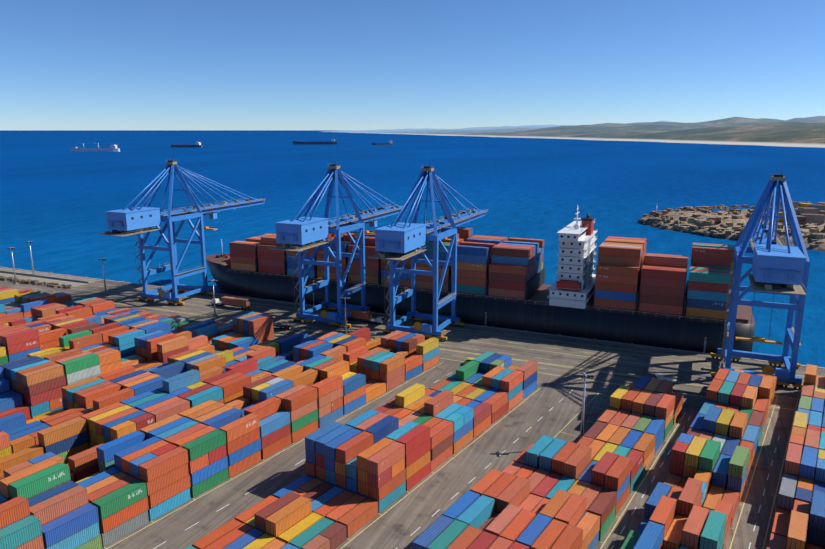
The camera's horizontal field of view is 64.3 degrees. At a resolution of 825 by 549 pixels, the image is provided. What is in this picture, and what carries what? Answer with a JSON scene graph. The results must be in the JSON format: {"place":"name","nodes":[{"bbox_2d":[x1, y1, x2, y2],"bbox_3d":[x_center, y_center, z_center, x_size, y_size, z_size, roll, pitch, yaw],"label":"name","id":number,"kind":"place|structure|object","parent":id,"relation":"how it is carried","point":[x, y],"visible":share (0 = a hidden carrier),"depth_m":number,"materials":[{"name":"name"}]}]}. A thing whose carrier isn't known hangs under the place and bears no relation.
{"place":"outdoors","nodes":[
{"label":"outdoors","id":0,"kind":"place"},
{"bbox_2d":[0,130,824,366],"bbox_3d":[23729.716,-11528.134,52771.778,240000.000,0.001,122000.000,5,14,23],"label":"sea","id":1,"kind":"structure","parent":0,"point":[58,198],"depth_m":867.72,"materials":[{"name":"blue liquid"}]},
{"bbox_2d":[70,143,119,151],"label":"ship","id":2,"kind":"object","parent":1,"relation":"on","point":[113,148],"visible":1,"depth_m":2252.82,"materials":[{"name":"grey metal"}]},
{"bbox_2d":[171,142,202,146],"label":"ship","id":3,"kind":"object","parent":1,"relation":"on","point":[197,144],"visible":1,"depth_m":2843.24,"materials":[{"name":"black"}]},
{"bbox_2d":[293,139,336,143],"bbox_3d":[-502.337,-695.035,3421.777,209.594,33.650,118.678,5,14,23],"label":"ship","id":4,"kind":"object","parent":1,"relation":"on","point":[332,141],"visible":1,"depth_m":3405.66,"materials":[{"name":"black"}]},
{"bbox_2d":[372,140,392,144],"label":"ship","id":5,"kind":"object","parent":1,"relation":"on","point":[390,143],"visible":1,"depth_m":3295.34,"materials":[{"name":"black"}]},
{"bbox_2d":[206,254,754,353],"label":"ship hull","id":6,"kind":"object","parent":1,"relation":"in","point":[542,315],"visible":0.42,"depth_m":234.92,"materials":[{"name":"black metal"}]},
{"bbox_2d":[230,258,724,322],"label":"deck","id":7,"kind":"structure","parent":6,"relation":"on","point":[535,283],"depth_m":243.40,"materials":[{"name":"brown metal"}]},
{"bbox_2d":[229,227,734,319],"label":"ship's container stacks","id":8,"kind":"object","parent":7,"relation":"on","point":[627,268],"visible":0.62,"depth_m":236.79,"materials":[{"name":"brown metal"}]},
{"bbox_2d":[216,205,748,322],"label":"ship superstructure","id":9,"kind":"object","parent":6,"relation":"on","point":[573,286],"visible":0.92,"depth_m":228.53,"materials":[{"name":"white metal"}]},
{"bbox_2d":[235,274,735,352],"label":"hull marks","id":10,"kind":"object","parent":6,"relation":"attached to","point":[506,303],"visible":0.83,"depth_m":240.77,"materials":[{"name":"white paint"}]},
{"bbox_2d":[638,201,824,250],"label":"rock breakwater","id":11,"kind":"object","parent":1,"relation":"in","point":[727,223],"visible":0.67,"depth_m":492.54,"materials":[{"name":"grey stone"}]},
{"bbox_2d":[0,280,824,548],"bbox_3d":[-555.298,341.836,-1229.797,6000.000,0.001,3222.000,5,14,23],"label":"ground","id":12,"kind":"structure","parent":0,"point":[400,522],"depth_m":159.39,"materials":[{"name":"concrete"}]},
{"bbox_2d":[99,155,264,305],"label":"crane","id":13,"kind":"object","parent":12,"relation":"on","point":[138,221],"visible":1,"depth_m":270.50,"materials":[{"name":"blue metal"}]},
{"bbox_2d":[7,241,593,438],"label":"light poles","id":14,"kind":"object","parent":12,"relation":"on","point":[585,375],"visible":0.85,"depth_m":225.22,"materials":[{"name":"grey metal"}]},
{"bbox_2d":[268,163,408,327],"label":"crane","id":15,"kind":"object","parent":12,"relation":"on","point":[299,235],"visible":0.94,"depth_m":239.74,"materials":[{"name":"blue metal"}]},
{"bbox_2d":[0,287,824,548],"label":"shipping containers","id":16,"kind":"object","parent":12,"relation":"on","point":[115,425],"visible":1,"depth_m":135.27,"materials":[{"name":"metal"}]},
{"bbox_2d":[0,267,824,368],"bbox_3d":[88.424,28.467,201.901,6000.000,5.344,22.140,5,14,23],"label":"quay edge","id":17,"kind":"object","parent":12,"relation":"on","point":[43,276],"depth_m":306.83,"materials":[{"name":"concrete"}]},
{"bbox_2d":[1,273,824,410],"bbox_3d":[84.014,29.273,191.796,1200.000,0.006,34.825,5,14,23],"label":"lines","id":18,"kind":"object","parent":12,"relation":"on","point":[461,343],"visible":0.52,"depth_m":215.89,"materials":[{"name":"white paint"}]},
{"bbox_2d":[368,165,487,340],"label":"crane","id":19,"kind":"object","parent":12,"relation":"on","point":[397,240],"visible":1,"depth_m":224.58,"materials":[{"name":"blue metal"}]},
{"bbox_2d":[212,298,676,383],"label":"trucks","id":20,"kind":"object","parent":12,"relation":"on","point":[379,320],"visible":0.6,"depth_m":239.98,"materials":[{"name":"paint"}]},
{"bbox_2d":[221,296,371,319],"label":"shipping containers","id":21,"kind":"object","parent":20,"relation":"on","point":[356,314],"visible":0.86,"depth_m":259.95,"materials":[{"name":"metal"}]},
{"bbox_2d":[104,337,807,548],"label":"yard lines","id":22,"kind":"object","parent":12,"relation":"on","point":[554,437],"visible":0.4,"depth_m":134.67,"materials":[{"name":"white paint"}]},
{"bbox_2d":[711,166,809,388],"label":"crane","id":23,"kind":"object","parent":12,"relation":"on","point":[778,268],"visible":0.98,"depth_m":181.09,"materials":[{"name":"blue metal"}]},
{"bbox_2d":[0,0,824,129],"label":"sky","id":24,"kind":"structure","parent":0,"point":[65,64],"materials":[{"name":"blue"}]},
{"bbox_2d":[323,116,824,147],"bbox_3d":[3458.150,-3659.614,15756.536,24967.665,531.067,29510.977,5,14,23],"label":"hills","id":25,"kind":"structure","parent":0,"point":[803,132],"depth_m":5455.46,"materials":[{"name":"beige soil"}]}
]}

